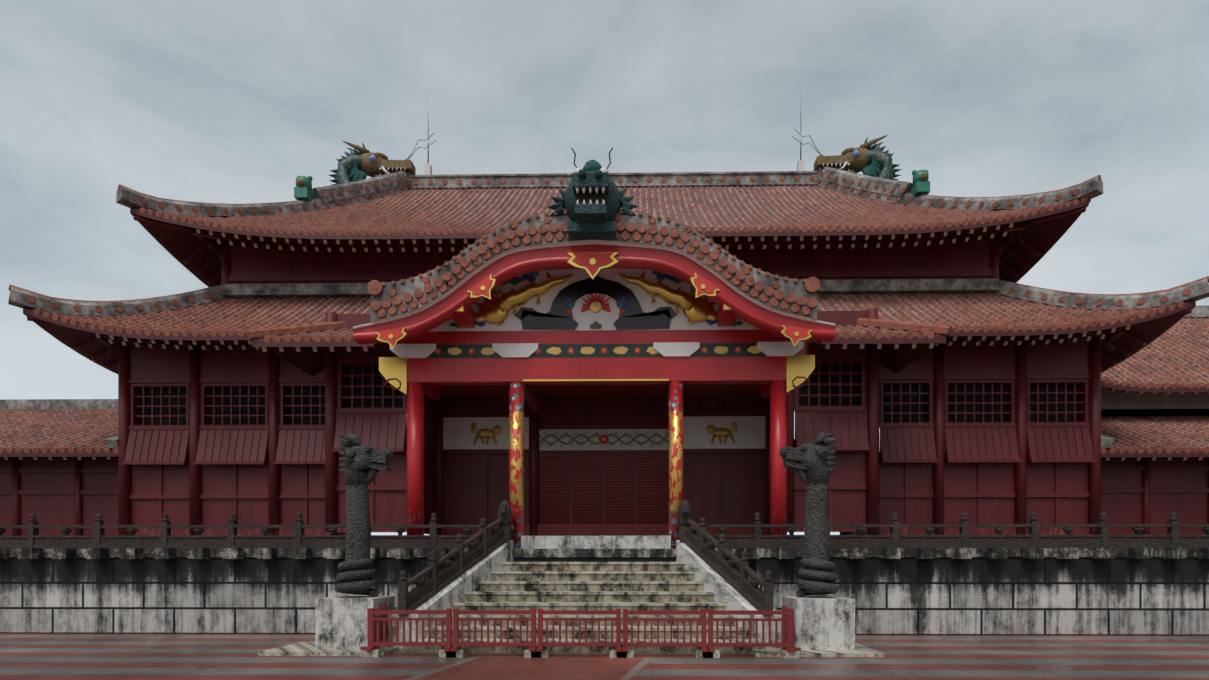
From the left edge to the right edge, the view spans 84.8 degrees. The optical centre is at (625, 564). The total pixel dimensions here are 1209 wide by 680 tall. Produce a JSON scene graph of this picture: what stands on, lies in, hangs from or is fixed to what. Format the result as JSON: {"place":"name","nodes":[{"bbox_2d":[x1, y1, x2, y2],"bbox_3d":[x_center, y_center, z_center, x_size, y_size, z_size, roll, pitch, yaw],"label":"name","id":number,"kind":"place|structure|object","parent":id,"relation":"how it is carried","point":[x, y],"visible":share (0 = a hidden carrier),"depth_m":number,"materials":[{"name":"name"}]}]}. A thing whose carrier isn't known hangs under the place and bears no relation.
{"place":"outdoors","nodes":[
{"label":"outdoors","id":0,"kind":"place"},
{"bbox_2d":[524,535,668,535],"bbox_3d":[-0.518,-0.579,28.147,29.100,0.598,17.120,0,0,1],"label":"body base","id":1,"kind":"object","parent":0,"point":[596,535],"depth_m":19.59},
{"bbox_2d":[0,634,1208,679],"bbox_3d":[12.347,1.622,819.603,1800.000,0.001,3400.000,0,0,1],"label":"ground","id":2,"kind":"structure","parent":0,"point":[237,657],"depth_m":10.99,"materials":[{"name":"red tile"}]},
{"bbox_2d":[258,536,883,656],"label":"stone pedestals","id":3,"kind":"object","parent":2,"relation":"on","point":[824,626],"visible":0.75,"depth_m":12.23,"materials":[{"name":"stone"}]},
{"bbox_2d":[334,433,393,596],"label":"dragon pillar","id":4,"kind":"structure","parent":3,"relation":"on","point":[360,466],"depth_m":12.60,"materials":[{"name":"stone"}]},
{"bbox_2d":[779,432,838,596],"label":"dragon pillar","id":5,"kind":"structure","parent":3,"relation":"on","point":[812,464],"depth_m":12.45,"materials":[{"name":"stone"}]},
{"bbox_2d":[360,606,800,657],"bbox_3d":[-0.809,1.197,12.057,7.865,0.850,1.115,0,0,1],"label":"fence","id":6,"kind":"object","parent":2,"relation":"on","point":[376,634],"visible":1,"depth_m":11.63,"materials":[{"name":"wood"}]},
{"bbox_2d":[388,540,780,652],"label":"stairs","id":7,"kind":"structure","parent":2,"relation":"on","point":[498,578],"depth_m":13.58,"materials":[{"name":"stone"}]},
{"bbox_2d":[0,548,1208,635],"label":"podium","id":8,"kind":"object","parent":2,"relation":"on","point":[1047,591],"visible":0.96,"depth_m":15.31,"materials":[{"name":"stone"}]},
{"bbox_2d":[427,343,765,548],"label":"decorated columns","id":9,"kind":"structure","parent":8,"relation":"on","point":[516,445],"depth_m":15.87,"materials":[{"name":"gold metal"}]},
{"bbox_2d":[379,330,814,534],"bbox_3d":[-0.687,-3.003,17.729,10.440,5.250,3.960,0,0,1],"label":"porch frame","id":10,"kind":"object","parent":8,"relation":"on","point":[778,372],"visible":0.77,"depth_m":15.88,"materials":[{"name":"red wood"}]},
{"bbox_2d":[367,209,819,341],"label":"gable roof tiles","id":11,"kind":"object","parent":10,"relation":"on","point":[776,292],"depth_m":14.68,"materials":[{"name":"red tile"}]},
{"bbox_2d":[548,147,637,239],"bbox_3d":[-0.678,-8.220,14.641,1.565,1.970,1.486,0,0,-39],"label":"dragon head ornament","id":12,"kind":"object","parent":11,"relation":"on","point":[592,201],"visible":0.98,"depth_m":14.34,"materials":[{"name":"teal"}]},
{"bbox_2d":[353,242,835,348],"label":"curved gable","id":13,"kind":"structure","parent":11,"relation":"attached to","point":[580,262],"depth_m":14.87,"materials":[{"name":"red wood"}]},
{"bbox_2d":[450,270,742,329],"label":"gable carvings","id":14,"kind":"object","parent":11,"relation":"attached to","point":[559,315],"visible":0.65,"depth_m":15.81,"materials":[{"name":"black paint"}]},
{"bbox_2d":[0,500,1208,615],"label":"balustrade","id":15,"kind":"object","parent":8,"relation":"on","point":[481,544],"visible":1,"depth_m":15.34,"materials":[{"name":"stone"}]},
{"bbox_2d":[0,306,1208,535],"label":"wing walls","id":16,"kind":"structure","parent":8,"relation":"on","point":[84,492],"depth_m":20.96,"materials":[{"name":"red wood"}]},
{"bbox_2d":[0,317,1208,450],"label":"side building roofs","id":17,"kind":"structure","parent":16,"relation":"on","point":[1177,353],"depth_m":22.28,"materials":[{"name":"red tile"}]},
{"bbox_2d":[0,379,1208,459],"bbox_3d":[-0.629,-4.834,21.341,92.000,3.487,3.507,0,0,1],"label":"side roof eaves","id":18,"kind":"object","parent":16,"relation":"attached to","point":[1135,455],"visible":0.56,"depth_m":19.86,"materials":[{"name":"red wood"}]},
{"bbox_2d":[124,234,1093,534],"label":"wall panels","id":19,"kind":"object","parent":8,"relation":"on","point":[848,506],"visible":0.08,"depth_m":19.61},
{"bbox_2d":[255,325,943,339],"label":"porch side roofs","id":20,"kind":"structure","parent":19,"relation":"attached to","point":[841,330],"depth_m":16.67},
{"bbox_2d":[264,332,934,342],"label":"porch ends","id":21,"kind":"object","parent":20,"relation":"attached to","point":[846,335],"visible":0.71,"depth_m":15.99,"materials":[{"name":"red wood"}]},
{"bbox_2d":[247,318,951,375],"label":"porch eaves","id":22,"kind":"object","parent":19,"relation":"attached to","point":[896,354],"visible":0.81,"depth_m":16.67,"materials":[{"name":"red wood"}]},
{"bbox_2d":[435,395,769,534],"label":"wall","id":23,"kind":"structure","parent":19,"relation":"attached to","point":[596,465],"depth_m":19.69,"materials":[{"name":"red wood"}]},
{"bbox_2d":[26,185,1192,333],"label":"roof tiles","id":24,"kind":"object","parent":19,"relation":"on","point":[699,208],"visible":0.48,"depth_m":21.52,"materials":[{"name":"red tile"}]},
{"bbox_2d":[8,166,1208,316],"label":"roof ridges","id":25,"kind":"object","parent":24,"relation":"on","point":[834,179],"visible":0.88,"depth_m":21.46,"materials":[{"name":"tile"}]},
{"bbox_2d":[329,133,435,188],"bbox_3d":[-10.237,-16.737,27.828,4.469,2.993,1.320,0,0,1],"label":"ridge dragon","id":26,"kind":"object","parent":25,"relation":"on","point":[361,163],"visible":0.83,"depth_m":27.76,"materials":[{"name":"blue"}]},
{"bbox_2d":[294,170,929,200],"bbox_3d":[-0.581,-13.937,24.254,23.238,0.950,0.721,0,0,1],"label":"ridge ornament","id":27,"kind":"object","parent":25,"relation":"on","point":[303,187],"visible":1,"depth_m":24.13,"materials":[{"name":"teal ceramic"}]},
{"bbox_2d":[424,112,804,174],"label":"lightning rods","id":28,"kind":"object","parent":25,"relation":"on","point":[428,167],"visible":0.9,"depth_m":28.11,"materials":[{"name":"silver metal"}]},
{"bbox_2d":[792,129,901,184],"bbox_3d":[9.186,-16.737,27.512,4.469,2.993,1.320,0,0,1],"label":"ridge dragon","id":29,"kind":"object","parent":25,"relation":"attached to","point":[866,158],"visible":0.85,"depth_m":27.42,"materials":[{"name":"blue"}]},
{"bbox_2d":[23,196,1195,373],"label":"eaves","id":30,"kind":"object","parent":19,"relation":"attached to","point":[1028,242],"visible":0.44,"depth_m":20.07,"materials":[{"name":"brown wood"}]},
{"bbox_2d":[118,234,1100,534],"bbox_3d":[-0.658,-5.803,19.525,29.200,9.850,4.433,0,0,1],"label":"timber wall framing","id":31,"kind":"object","parent":19,"relation":"attached to","point":[984,402],"depth_m":19.57,"materials":[{"name":"wood"}]},
{"bbox_2d":[0,0,1208,534],"label":"sky","id":32,"kind":"structure","parent":0,"point":[205,101],"materials":[{"name":"grey"}]}
]}

